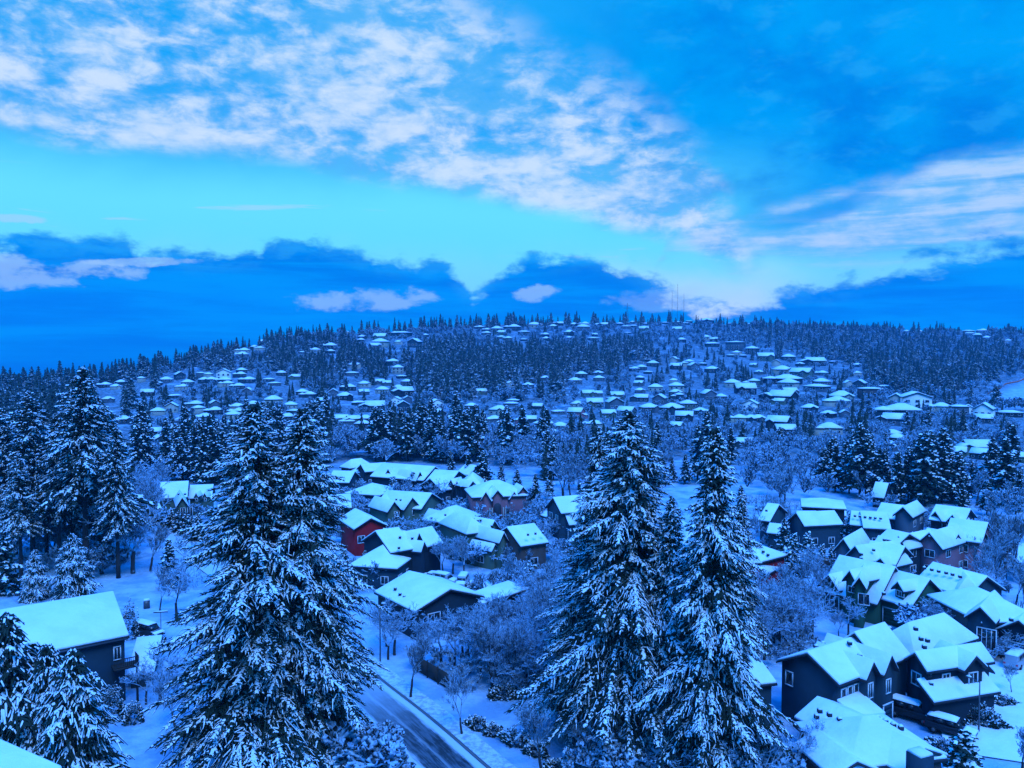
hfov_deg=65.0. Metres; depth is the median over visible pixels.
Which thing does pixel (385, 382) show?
house
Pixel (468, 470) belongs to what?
shed
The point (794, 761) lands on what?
bare tree
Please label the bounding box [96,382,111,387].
house
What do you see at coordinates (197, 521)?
fir tree
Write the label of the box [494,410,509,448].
fir tree
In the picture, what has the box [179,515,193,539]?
fir tree
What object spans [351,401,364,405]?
house
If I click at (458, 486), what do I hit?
house
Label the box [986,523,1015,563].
bare tree
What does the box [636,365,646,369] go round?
house
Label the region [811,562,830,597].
bare tree
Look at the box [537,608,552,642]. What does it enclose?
bare tree
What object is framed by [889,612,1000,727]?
house
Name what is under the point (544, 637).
bare tree
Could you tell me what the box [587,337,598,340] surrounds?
house
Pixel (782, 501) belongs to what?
bare tree
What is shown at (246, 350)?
house
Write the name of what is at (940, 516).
house
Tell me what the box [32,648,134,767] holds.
fir tree
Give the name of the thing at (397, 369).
house
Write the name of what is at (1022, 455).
house
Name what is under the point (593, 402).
house
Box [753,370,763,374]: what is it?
house
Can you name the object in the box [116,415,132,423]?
house
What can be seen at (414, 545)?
house
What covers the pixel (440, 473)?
house
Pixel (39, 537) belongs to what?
bare tree
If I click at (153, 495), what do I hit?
bare tree
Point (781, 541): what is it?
fir tree
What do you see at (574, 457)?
bare tree
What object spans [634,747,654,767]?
bare tree
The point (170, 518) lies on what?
fir tree
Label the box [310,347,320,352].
house
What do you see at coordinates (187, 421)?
fir tree
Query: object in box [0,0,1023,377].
sky
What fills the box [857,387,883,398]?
house
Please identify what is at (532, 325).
house
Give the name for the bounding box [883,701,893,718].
garage door
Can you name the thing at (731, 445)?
fir tree
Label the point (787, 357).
house
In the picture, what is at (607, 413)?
house
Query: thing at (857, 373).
house
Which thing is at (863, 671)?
house
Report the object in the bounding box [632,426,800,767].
fir tree
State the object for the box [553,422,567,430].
house
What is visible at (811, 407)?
house
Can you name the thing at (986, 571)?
bare tree
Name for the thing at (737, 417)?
house
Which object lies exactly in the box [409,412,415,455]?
fir tree
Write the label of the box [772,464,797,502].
bare tree
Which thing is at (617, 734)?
bare tree
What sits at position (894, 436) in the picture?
house
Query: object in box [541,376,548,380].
house
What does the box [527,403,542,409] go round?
house
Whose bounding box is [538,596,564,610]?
bare tree
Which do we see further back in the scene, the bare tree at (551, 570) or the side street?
the bare tree at (551, 570)
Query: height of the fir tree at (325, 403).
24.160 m
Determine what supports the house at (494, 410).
on the ground
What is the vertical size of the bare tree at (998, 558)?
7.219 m
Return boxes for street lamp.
[379,602,385,661]
[966,675,979,731]
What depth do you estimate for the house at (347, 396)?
538.15 m
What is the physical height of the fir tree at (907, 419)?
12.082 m
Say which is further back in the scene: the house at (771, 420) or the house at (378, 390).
the house at (378, 390)
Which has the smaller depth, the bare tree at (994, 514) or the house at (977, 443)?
the bare tree at (994, 514)
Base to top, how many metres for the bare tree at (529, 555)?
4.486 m
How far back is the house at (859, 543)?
137.30 m
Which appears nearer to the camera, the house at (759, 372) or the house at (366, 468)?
the house at (366, 468)
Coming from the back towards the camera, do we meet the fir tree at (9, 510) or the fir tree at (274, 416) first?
the fir tree at (274, 416)
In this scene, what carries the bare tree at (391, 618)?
on the ground
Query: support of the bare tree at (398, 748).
on the ground
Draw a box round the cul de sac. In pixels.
[470,580,490,589]
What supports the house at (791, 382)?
on the ground
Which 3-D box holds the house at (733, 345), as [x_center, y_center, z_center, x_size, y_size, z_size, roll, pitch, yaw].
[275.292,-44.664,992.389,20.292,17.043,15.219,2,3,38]
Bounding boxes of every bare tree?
[35,523,62,548]
[50,520,95,540]
[55,530,110,557]
[78,495,174,573]
[84,542,131,574]
[115,523,144,556]
[119,656,154,704]
[126,458,151,491]
[127,518,143,557]
[132,470,171,532]
[134,504,161,519]
[135,482,164,505]
[137,640,191,704]
[139,482,163,521]
[140,467,157,482]
[143,525,171,571]
[143,661,191,730]
[149,563,173,610]
[154,461,168,481]
[157,558,206,618]
[164,534,205,590]
[301,715,406,767]
[315,714,404,767]
[361,601,421,655]
[363,613,413,659]
[371,597,396,646]
[371,751,415,767]
[399,514,438,530]
[401,478,412,489]
[403,634,436,696]
[410,620,437,649]
[414,611,456,662]
[423,480,450,494]
[426,604,463,668]
[429,533,452,570]
[430,537,458,573]
[438,664,477,733]
[449,534,469,570]
[450,610,479,658]
[452,597,490,622]
[453,603,486,656]
[454,606,506,673]
[463,613,505,677]
[464,616,506,687]
[464,617,501,678]
[465,633,499,687]
[472,592,505,628]
[480,649,533,694]
[484,589,519,610]
[486,597,515,625]
[487,608,510,630]
[488,619,511,672]
[488,631,503,678]
[494,612,518,628]
[494,613,535,676]
[495,622,532,685]
[499,554,525,572]
[500,624,526,678]
[502,545,511,560]
[503,606,531,638]
[503,611,541,636]
[504,601,530,620]
[505,504,514,516]
[506,611,552,637]
[510,567,566,598]
[511,618,545,671]
[512,563,542,589]
[512,702,552,767]
[513,632,543,690]
[513,635,547,694]
[517,586,537,609]
[521,595,541,615]
[522,581,556,628]
[522,636,543,688]
[524,581,555,605]
[524,605,553,634]
[525,642,563,668]
[526,549,532,561]
[529,579,565,605]
[529,632,557,695]
[532,560,560,584]
[532,627,552,674]
[536,616,555,639]
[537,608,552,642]
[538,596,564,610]
[540,668,566,705]
[541,547,567,569]
[549,460,582,495]
[550,439,568,453]
[553,452,571,485]
[557,452,572,489]
[561,733,623,767]
[565,461,580,494]
[567,713,595,737]
[569,452,585,487]
[569,464,584,490]
[570,720,626,767]
[575,461,591,484]
[577,446,591,465]
[582,715,656,755]
[588,721,647,767]
[593,746,648,767]
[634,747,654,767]
[640,428,660,440]
[643,739,673,767]
[653,444,673,464]
[663,743,697,767]
[665,731,700,767]
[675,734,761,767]
[709,730,792,767]
[744,730,806,767]
[745,509,764,539]
[747,492,780,515]
[751,587,771,610]
[753,569,787,601]
[753,592,784,654]
[754,596,798,659]
[755,596,824,651]
[756,493,791,509]
[756,612,772,629]
[758,577,788,638]
[759,594,783,641]
[760,750,792,767]
[761,493,781,505]
[762,603,808,654]
[763,581,810,642]
[769,468,796,501]
[771,596,802,651]
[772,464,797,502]
[772,562,800,580]
[774,593,830,638]
[775,465,795,492]
[777,573,806,604]
[777,583,804,638]
[778,499,800,517]
[779,503,791,518]
[780,600,805,651]
[784,574,841,638]
[788,452,806,483]
[788,595,804,651]
[789,552,832,591]
[789,716,824,760]
[793,543,834,587]
[798,578,815,609]
[803,586,835,642]
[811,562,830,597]
[827,608,846,635]
[834,596,867,634]
[851,470,873,499]
[892,601,931,623]
[915,596,945,615]
[928,604,944,612]
[965,551,1004,575]
[969,469,991,505]
[970,546,977,571]
[974,566,1008,585]
[978,529,1010,581]
[981,489,1000,513]
[982,630,1023,658]
[986,508,1001,527]
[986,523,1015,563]
[988,521,1023,575]
[989,524,1000,565]
[990,539,1001,576]
[992,515,1003,562]
[994,509,1012,521]
[996,515,1018,571]
[997,495,1023,517]
[999,536,1008,568]
[1001,662,1018,691]
[1002,478,1023,514]
[1004,554,1023,604]
[1005,513,1023,546]
[1006,512,1023,567]
[1015,726,1023,767]
[1021,579,1023,607]
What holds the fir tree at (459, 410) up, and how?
on the ground
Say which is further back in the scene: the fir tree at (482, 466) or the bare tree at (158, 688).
the fir tree at (482, 466)
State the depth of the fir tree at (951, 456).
211.66 m
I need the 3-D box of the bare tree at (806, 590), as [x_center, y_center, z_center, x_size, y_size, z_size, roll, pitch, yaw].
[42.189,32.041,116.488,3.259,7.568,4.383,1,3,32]
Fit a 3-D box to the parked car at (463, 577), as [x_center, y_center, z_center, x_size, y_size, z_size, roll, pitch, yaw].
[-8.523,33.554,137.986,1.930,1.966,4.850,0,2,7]
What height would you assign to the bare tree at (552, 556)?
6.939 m
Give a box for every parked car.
[131,618,164,635]
[432,570,456,582]
[455,571,469,585]
[893,693,926,724]
[923,711,978,739]
[1003,647,1023,669]
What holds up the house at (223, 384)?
on the ground
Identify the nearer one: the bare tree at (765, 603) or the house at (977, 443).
the bare tree at (765, 603)
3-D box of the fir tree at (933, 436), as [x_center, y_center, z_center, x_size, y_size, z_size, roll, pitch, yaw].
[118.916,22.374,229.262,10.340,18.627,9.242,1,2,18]
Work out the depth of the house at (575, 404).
542.17 m
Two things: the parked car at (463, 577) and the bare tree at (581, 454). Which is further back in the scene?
the bare tree at (581, 454)
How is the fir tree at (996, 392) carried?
on the ground
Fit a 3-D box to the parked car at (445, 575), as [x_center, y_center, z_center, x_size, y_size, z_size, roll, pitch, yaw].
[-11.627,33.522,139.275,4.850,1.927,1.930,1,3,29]
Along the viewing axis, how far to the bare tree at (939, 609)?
112.50 m
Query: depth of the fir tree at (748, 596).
94.56 m
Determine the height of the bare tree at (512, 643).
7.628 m
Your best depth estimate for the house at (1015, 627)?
104.28 m
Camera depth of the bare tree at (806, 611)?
105.08 m
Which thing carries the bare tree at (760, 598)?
on the ground
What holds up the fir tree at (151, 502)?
on the ground
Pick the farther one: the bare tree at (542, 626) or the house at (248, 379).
the house at (248, 379)
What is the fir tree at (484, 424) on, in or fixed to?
on the ground
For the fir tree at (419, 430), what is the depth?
306.34 m
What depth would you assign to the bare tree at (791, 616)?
105.86 m
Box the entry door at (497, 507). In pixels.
[494,503,500,518]
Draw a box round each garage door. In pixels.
[882,606,904,626]
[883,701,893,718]
[1002,639,1023,656]
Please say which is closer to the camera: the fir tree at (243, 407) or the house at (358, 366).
the fir tree at (243, 407)
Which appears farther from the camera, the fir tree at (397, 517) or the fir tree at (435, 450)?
the fir tree at (435, 450)
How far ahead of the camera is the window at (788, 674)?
88.01 m
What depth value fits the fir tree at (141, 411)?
333.70 m
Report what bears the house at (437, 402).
on the ground
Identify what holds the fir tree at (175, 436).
on the ground
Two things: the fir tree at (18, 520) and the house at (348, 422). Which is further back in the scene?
the house at (348, 422)
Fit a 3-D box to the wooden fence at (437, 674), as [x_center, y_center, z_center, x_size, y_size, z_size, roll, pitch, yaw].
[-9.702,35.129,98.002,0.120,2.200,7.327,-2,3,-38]
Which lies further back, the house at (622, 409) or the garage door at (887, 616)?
the house at (622, 409)
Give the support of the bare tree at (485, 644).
on the ground
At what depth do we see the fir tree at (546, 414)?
311.46 m
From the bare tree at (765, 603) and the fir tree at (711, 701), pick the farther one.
the bare tree at (765, 603)
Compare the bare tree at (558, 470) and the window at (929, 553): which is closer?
the window at (929, 553)
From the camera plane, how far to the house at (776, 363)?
847.86 m
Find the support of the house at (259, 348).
on the ground
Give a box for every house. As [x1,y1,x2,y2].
[0,591,138,704]
[0,739,61,767]
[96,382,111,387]
[101,396,115,402]
[109,384,121,389]
[115,380,125,384]
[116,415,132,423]
[137,376,145,382]
[140,389,155,396]
[149,427,161,435]
[150,407,166,415]
[151,434,162,444]
[158,481,215,524]
[159,377,173,383]
[164,401,178,412]
[168,394,181,398]
[173,371,185,379]
[174,384,189,390]
[180,379,194,384]
[184,400,204,407]
[191,405,205,413]
[195,413,211,419]
[196,372,205,379]
[197,377,206,383]
[203,372,213,377]
[203,406,222,414]
[205,377,215,382]
[208,400,219,407]
[213,377,232,384]
[216,368,231,377]
[217,381,233,387]
[224,403,243,410]
[225,411,240,418]
[226,407,241,412]
[229,383,244,388]
[233,372,245,377]
[234,348,249,352]
[235,352,248,357]
[236,368,246,372]
[237,376,255,382]
[242,387,253,395]
[254,346,264,350]
[263,378,274,381]
[264,395,282,404]
[268,382,280,385]
[275,370,287,375]
[283,413,295,420]
[285,401,297,408]
[286,409,298,413]
[288,374,300,379]
[295,389,307,394]
[298,391,316,397]
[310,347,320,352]
[323,343,337,349]
[325,349,334,353]
[327,470,360,491]
[328,414,347,420]
[329,388,338,395]
[330,494,351,527]
[337,392,353,400]
[338,419,354,424]
[338,508,388,555]
[339,384,355,390]
[339,458,385,484]
[342,415,360,422]
[344,483,392,507]
[345,371,358,375]
[347,363,361,368]
[348,545,411,588]
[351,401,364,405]
[354,420,369,427]
[357,335,366,338]
[357,381,371,387]
[358,389,369,395]
[359,400,384,411]
[359,415,371,420]
[361,526,442,572]
[367,490,442,530]
[368,343,381,348]
[370,338,389,346]
[370,462,439,489]
[373,333,387,339]
[374,571,484,639]
[375,379,384,384]
[375,386,389,393]
[381,380,390,385]
[385,358,398,365]
[390,331,412,336]
[390,396,401,404]
[391,365,403,373]
[391,386,414,396]
[394,340,402,344]
[396,375,406,378]
[396,400,409,410]
[400,379,413,385]
[403,395,411,402]
[407,338,422,347]
[420,472,484,505]
[421,505,481,531]
[427,469,465,479]
[431,399,443,408]
[439,511,499,563]
[464,403,478,409]
[464,480,528,520]
[468,525,508,569]
[474,325,483,328]
[476,388,487,394]
[481,331,490,334]
[486,415,498,423]
[488,405,511,415]
[490,326,503,330]
[494,330,507,335]
[501,523,548,569]
[503,324,520,330]
[503,402,518,406]
[506,399,519,401]
[518,331,529,334]
[522,382,534,388]
[525,415,536,422]
[526,322,542,328]
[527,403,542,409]
[539,494,613,539]
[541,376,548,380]
[548,324,557,328]
[551,410,565,413]
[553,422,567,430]
[563,330,573,335]
[566,407,585,418]
[568,377,582,383]
[570,401,582,406]
[575,371,587,377]
[577,324,589,330]
[580,390,594,397]
[583,420,603,427]
[586,398,603,407]
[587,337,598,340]
[592,370,604,375]
[593,375,604,380]
[594,390,602,396]
[599,409,616,417]
[604,396,624,408]
[609,391,624,398]
[616,406,636,415]
[620,325,630,328]
[628,366,639,370]
[629,394,648,401]
[633,380,644,386]
[635,375,644,381]
[635,388,645,393]
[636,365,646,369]
[638,403,659,412]
[639,326,648,331]
[643,371,652,373]
[647,360,658,366]
[648,384,662,391]
[652,393,667,404]
[659,403,684,414]
[663,519,700,560]
[668,356,679,363]
[668,382,684,393]
[669,363,682,369]
[669,378,677,382]
[669,389,682,394]
[670,393,683,398]
[670,421,684,429]
[672,326,682,331]
[675,411,693,421]
[679,400,696,410]
[680,359,694,366]
[687,362,699,370]
[692,407,706,414]
[699,389,716,399]
[702,318,714,323]
[704,342,719,346]
[704,366,719,372]
[709,337,717,341]
[716,394,726,399]
[723,379,741,387]
[725,341,744,350]
[730,414,746,421]
[731,351,741,354]
[733,383,756,394]
[734,437,751,447]
[740,647,777,726]
[741,399,759,412]
[742,378,759,386]
[744,346,759,354]
[745,414,757,422]
[749,363,757,367]
[749,543,787,590]
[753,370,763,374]
[755,414,765,422]
[755,503,787,544]
[756,353,774,361]
[758,390,798,403]
[762,374,803,384]
[765,415,792,427]
[769,398,786,404]
[771,365,790,374]
[772,359,779,366]
[773,424,795,435]
[776,622,909,719]
[777,378,799,387]
[781,354,795,360]
[781,387,799,393]
[788,510,843,548]
[789,367,814,378]
[793,696,948,767]
[795,362,804,366]
[798,357,826,365]
[800,498,846,530]
[801,404,818,413]
[802,384,831,391]
[812,378,830,385]
[813,422,842,434]
[814,370,828,375]
[817,555,942,627]
[820,410,837,417]
[821,396,850,406]
[828,390,854,401]
[833,528,913,572]
[838,409,849,417]
[842,380,851,386]
[849,510,890,540]
[852,379,867,388]
[853,371,861,375]
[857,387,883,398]
[871,482,892,507]
[873,403,921,416]
[875,412,904,425]
[875,529,930,574]
[877,500,926,532]
[880,440,900,451]
[882,429,902,434]
[887,393,899,402]
[888,433,904,442]
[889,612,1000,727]
[899,391,932,406]
[919,518,991,573]
[920,562,1005,596]
[926,586,1023,658]
[927,402,948,410]
[928,504,976,528]
[949,404,969,418]
[954,446,966,457]
[956,439,991,455]
[966,404,972,414]
[969,447,989,460]
[972,333,983,337]
[972,402,995,415]
[974,413,994,423]
[975,329,986,332]
[995,410,1023,417]
[996,608,1023,657]
[999,451,1023,462]
[1016,543,1023,583]
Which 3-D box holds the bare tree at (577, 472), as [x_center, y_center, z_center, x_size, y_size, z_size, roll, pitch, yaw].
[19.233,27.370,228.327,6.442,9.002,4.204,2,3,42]
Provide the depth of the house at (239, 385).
567.23 m
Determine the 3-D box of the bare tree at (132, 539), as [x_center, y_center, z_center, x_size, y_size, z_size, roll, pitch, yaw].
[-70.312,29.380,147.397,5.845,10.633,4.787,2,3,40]
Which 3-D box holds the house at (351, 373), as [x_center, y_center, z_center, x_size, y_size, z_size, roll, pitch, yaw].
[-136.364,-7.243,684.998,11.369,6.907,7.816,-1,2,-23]
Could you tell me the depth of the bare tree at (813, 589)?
112.61 m
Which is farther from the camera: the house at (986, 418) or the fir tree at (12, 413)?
the house at (986, 418)
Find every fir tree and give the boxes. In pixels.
[0,390,67,561]
[0,395,8,409]
[0,408,19,535]
[0,427,22,554]
[0,453,54,578]
[0,535,23,595]
[0,611,47,754]
[9,411,17,424]
[13,643,67,755]
[16,549,52,604]
[23,367,131,573]
[25,413,90,563]
[28,409,66,552]
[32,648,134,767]
[38,384,49,404]
[39,397,45,413]
[43,533,102,601]
[44,401,90,533]
[45,388,61,410]
[45,398,51,415]
[49,388,59,411]
[49,403,58,421]
[62,410,161,544]
[77,395,139,546]
[86,426,151,578]
[128,401,156,442]
[128,420,156,472]
[134,422,157,468]
[139,403,374,767]
[152,509,163,525]
[155,417,172,464]
[158,539,180,587]
[159,507,169,527]
[161,430,187,478]
[163,508,175,529]
[165,437,193,480]
[167,510,181,532]
[169,423,178,462]
[169,423,190,479]
[174,512,190,535]
[177,404,191,433]
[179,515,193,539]
[182,425,200,478]
[185,429,189,448]
[188,433,221,483]
[189,419,208,443]
[189,513,205,541]
[196,425,222,481]
[203,414,215,450]
[207,429,228,484]
[210,428,231,462]
[213,419,220,429]
[219,408,393,766]
[219,423,231,453]
[221,414,231,438]
[228,420,241,453]
[237,399,249,432]
[261,409,282,457]
[271,406,284,446]
[275,405,287,443]
[302,401,312,414]
[307,401,327,417]
[312,408,331,438]
[314,396,329,421]
[317,418,331,461]
[321,392,331,420]
[336,549,349,578]
[357,406,383,461]
[366,411,399,460]
[386,408,397,430]
[388,475,399,487]
[391,512,405,530]
[397,407,405,432]
[397,413,420,460]
[407,471,415,490]
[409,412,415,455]
[413,402,426,456]
[421,403,428,429]
[421,414,432,460]
[422,407,442,461]
[424,418,453,462]
[426,397,440,417]
[445,407,462,459]
[446,391,462,436]
[446,451,456,469]
[452,411,480,462]
[457,406,466,457]
[462,407,474,429]
[464,454,471,467]
[470,415,487,458]
[471,404,479,424]
[474,451,494,481]
[479,409,490,431]
[481,412,494,454]
[493,411,520,463]
[494,405,517,441]
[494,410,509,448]
[496,464,507,481]
[503,411,695,760]
[508,513,605,751]
[512,470,522,485]
[514,408,531,453]
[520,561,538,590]
[528,474,541,506]
[532,416,551,453]
[534,408,556,434]
[537,430,551,470]
[540,435,562,479]
[542,470,557,497]
[548,427,612,654]
[613,496,700,767]
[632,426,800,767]
[647,445,657,462]
[653,421,663,448]
[657,453,669,480]
[668,458,678,480]
[678,454,693,483]
[686,424,703,479]
[687,409,713,481]
[715,427,730,466]
[723,485,772,688]
[724,427,740,462]
[772,518,794,559]
[774,427,787,450]
[781,533,810,588]
[800,531,816,566]
[809,447,831,479]
[817,544,827,560]
[819,444,844,491]
[825,545,835,566]
[826,437,838,467]
[832,436,841,460]
[836,447,853,493]
[839,440,852,465]
[840,520,847,540]
[842,513,851,536]
[843,423,874,494]
[844,434,885,493]
[849,429,854,449]
[866,448,884,498]
[870,435,875,457]
[871,448,893,489]
[881,432,888,447]
[888,454,900,486]
[889,451,912,503]
[899,447,918,502]
[900,411,910,431]
[904,433,955,506]
[906,433,949,503]
[922,411,934,426]
[927,446,959,502]
[929,430,936,445]
[934,428,970,481]
[938,434,955,457]
[941,729,984,767]
[943,452,960,502]
[949,452,972,502]
[954,483,970,507]
[967,462,979,495]
[972,438,1012,488]
[976,480,996,515]
[988,385,1005,405]
[988,438,1021,505]
[998,421,1015,446]
[999,424,1023,476]
[1010,470,1023,511]
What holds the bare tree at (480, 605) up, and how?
on the ground
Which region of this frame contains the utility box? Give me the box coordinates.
[143,598,149,608]
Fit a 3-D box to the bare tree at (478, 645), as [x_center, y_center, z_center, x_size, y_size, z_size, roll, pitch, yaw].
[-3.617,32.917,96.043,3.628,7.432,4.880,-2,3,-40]
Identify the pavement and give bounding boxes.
[159,503,516,767]
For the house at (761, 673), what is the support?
on the ground
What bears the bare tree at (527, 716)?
on the ground
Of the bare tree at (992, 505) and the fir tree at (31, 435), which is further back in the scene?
the bare tree at (992, 505)
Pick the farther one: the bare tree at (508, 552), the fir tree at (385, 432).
the fir tree at (385, 432)
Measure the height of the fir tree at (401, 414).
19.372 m
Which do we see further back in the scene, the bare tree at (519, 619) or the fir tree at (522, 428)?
the fir tree at (522, 428)
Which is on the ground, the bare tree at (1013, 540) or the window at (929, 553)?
the bare tree at (1013, 540)
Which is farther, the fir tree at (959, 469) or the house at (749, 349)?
the house at (749, 349)
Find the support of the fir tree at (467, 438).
on the ground
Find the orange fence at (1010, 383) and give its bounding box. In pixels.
[988,378,1023,393]
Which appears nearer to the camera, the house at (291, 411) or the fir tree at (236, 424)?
the fir tree at (236, 424)
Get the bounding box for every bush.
[96,681,126,723]
[121,700,144,725]
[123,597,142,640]
[462,714,487,731]
[464,580,481,590]
[482,720,503,737]
[485,683,522,701]
[496,726,534,749]
[520,740,549,759]
[543,757,563,767]
[924,736,953,754]
[963,701,1014,728]
[994,693,1019,706]
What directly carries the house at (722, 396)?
on the ground
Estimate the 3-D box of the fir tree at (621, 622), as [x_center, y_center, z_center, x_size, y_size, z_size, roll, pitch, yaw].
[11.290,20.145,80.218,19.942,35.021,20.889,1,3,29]
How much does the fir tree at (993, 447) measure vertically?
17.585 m
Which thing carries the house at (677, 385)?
on the ground
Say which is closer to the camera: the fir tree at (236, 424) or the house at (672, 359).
the fir tree at (236, 424)
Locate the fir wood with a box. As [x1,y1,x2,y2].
[0,310,1023,480]
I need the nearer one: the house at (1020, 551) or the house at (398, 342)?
the house at (1020, 551)
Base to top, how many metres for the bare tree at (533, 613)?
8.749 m
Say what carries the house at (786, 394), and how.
on the ground
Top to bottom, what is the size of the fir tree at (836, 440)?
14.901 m
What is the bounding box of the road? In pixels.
[141,503,485,767]
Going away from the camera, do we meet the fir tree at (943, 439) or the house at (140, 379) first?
the fir tree at (943, 439)
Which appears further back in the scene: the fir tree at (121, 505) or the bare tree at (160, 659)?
the fir tree at (121, 505)
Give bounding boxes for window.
[113,645,120,660]
[180,507,185,516]
[187,507,192,515]
[357,535,364,543]
[357,575,366,582]
[380,576,388,584]
[428,611,440,622]
[476,555,483,562]
[530,557,537,564]
[785,669,792,686]
[811,538,817,544]
[825,594,839,610]
[828,537,834,543]
[841,687,846,697]
[847,685,852,694]
[848,585,853,593]
[853,682,858,692]
[858,593,869,605]
[867,682,873,698]
[885,678,891,694]
[896,589,904,597]
[910,564,915,572]
[911,670,921,687]
[924,549,934,558]
[942,672,950,678]
[946,549,950,557]
[959,545,962,553]
[964,544,967,552]
[968,671,978,683]
[976,626,996,653]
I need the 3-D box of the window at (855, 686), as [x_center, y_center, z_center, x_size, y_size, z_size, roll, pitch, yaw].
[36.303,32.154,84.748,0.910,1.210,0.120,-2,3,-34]
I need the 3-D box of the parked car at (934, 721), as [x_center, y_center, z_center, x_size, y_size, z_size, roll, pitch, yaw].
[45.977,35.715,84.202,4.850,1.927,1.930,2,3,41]
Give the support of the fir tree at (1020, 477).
on the ground
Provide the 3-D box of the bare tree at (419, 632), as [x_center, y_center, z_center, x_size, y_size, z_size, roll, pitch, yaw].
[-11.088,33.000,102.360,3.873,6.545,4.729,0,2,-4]
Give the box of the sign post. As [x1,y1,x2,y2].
[153,610,167,625]
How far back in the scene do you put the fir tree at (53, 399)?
368.71 m
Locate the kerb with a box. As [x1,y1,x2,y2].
[202,541,489,767]
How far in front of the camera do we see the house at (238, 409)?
454.36 m
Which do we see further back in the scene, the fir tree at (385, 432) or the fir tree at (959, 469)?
the fir tree at (385, 432)
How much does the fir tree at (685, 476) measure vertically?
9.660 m
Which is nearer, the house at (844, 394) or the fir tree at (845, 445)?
the fir tree at (845, 445)
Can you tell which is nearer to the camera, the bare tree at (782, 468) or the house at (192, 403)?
the bare tree at (782, 468)
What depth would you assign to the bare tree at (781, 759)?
72.12 m
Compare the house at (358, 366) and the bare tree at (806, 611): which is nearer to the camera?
the bare tree at (806, 611)
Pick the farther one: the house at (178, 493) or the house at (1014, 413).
the house at (1014, 413)
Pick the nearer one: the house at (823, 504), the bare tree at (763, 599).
the bare tree at (763, 599)
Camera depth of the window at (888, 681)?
85.91 m
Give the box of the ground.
[0,322,1023,767]
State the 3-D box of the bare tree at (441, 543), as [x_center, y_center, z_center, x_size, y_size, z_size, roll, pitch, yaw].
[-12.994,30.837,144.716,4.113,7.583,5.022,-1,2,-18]
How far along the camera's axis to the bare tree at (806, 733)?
74.36 m
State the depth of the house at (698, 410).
490.63 m
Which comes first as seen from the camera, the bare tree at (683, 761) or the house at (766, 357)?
the bare tree at (683, 761)
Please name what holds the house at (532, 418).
on the ground
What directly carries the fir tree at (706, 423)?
on the ground
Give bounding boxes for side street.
[941,656,1023,761]
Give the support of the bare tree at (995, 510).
on the ground
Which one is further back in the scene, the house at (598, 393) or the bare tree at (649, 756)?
the house at (598, 393)
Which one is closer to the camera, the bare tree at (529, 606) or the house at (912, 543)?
the bare tree at (529, 606)
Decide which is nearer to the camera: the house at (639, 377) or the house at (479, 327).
the house at (639, 377)
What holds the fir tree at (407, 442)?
on the ground
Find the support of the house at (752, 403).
on the ground
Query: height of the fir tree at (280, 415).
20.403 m
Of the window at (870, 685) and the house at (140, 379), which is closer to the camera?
the window at (870, 685)
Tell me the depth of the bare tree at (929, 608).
113.18 m
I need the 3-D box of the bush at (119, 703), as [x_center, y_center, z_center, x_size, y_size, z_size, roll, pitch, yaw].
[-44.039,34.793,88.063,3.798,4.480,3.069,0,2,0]
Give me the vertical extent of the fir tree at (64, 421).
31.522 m
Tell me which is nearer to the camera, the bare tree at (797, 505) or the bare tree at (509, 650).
the bare tree at (509, 650)
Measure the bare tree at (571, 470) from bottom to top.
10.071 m
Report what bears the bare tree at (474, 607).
on the ground
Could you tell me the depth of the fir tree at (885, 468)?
216.49 m
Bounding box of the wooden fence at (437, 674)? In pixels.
[416,656,448,687]
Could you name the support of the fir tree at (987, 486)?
on the ground
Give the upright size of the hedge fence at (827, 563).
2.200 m
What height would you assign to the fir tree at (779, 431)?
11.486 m
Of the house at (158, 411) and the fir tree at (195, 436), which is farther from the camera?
the house at (158, 411)
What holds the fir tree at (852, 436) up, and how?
on the ground
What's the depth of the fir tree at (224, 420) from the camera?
306.55 m
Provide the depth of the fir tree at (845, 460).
225.73 m
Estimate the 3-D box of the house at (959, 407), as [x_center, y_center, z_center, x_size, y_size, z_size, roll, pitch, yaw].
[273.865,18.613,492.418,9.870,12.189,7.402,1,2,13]
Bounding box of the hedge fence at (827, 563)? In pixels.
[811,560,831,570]
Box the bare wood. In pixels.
[0,318,1023,767]
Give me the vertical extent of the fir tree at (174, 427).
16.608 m
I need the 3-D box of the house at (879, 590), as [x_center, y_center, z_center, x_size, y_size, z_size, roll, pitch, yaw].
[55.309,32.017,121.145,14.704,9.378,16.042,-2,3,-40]
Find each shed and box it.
[126,635,162,687]
[458,464,483,475]
[476,580,528,622]
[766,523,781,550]
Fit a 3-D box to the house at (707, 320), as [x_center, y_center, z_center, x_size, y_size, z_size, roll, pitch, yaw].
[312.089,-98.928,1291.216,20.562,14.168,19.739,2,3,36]
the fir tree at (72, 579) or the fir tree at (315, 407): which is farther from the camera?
the fir tree at (315, 407)
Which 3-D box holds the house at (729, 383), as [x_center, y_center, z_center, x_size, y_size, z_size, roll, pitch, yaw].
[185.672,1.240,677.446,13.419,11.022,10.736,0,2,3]
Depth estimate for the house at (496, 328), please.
1059.63 m
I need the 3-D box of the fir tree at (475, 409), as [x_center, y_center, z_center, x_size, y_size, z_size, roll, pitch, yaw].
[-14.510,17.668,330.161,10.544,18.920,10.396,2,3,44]
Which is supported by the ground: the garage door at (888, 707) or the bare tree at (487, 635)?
the bare tree at (487, 635)
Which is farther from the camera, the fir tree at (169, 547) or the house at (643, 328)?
the house at (643, 328)
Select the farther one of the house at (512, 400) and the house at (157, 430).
the house at (512, 400)
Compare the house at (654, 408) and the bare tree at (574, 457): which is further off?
the house at (654, 408)

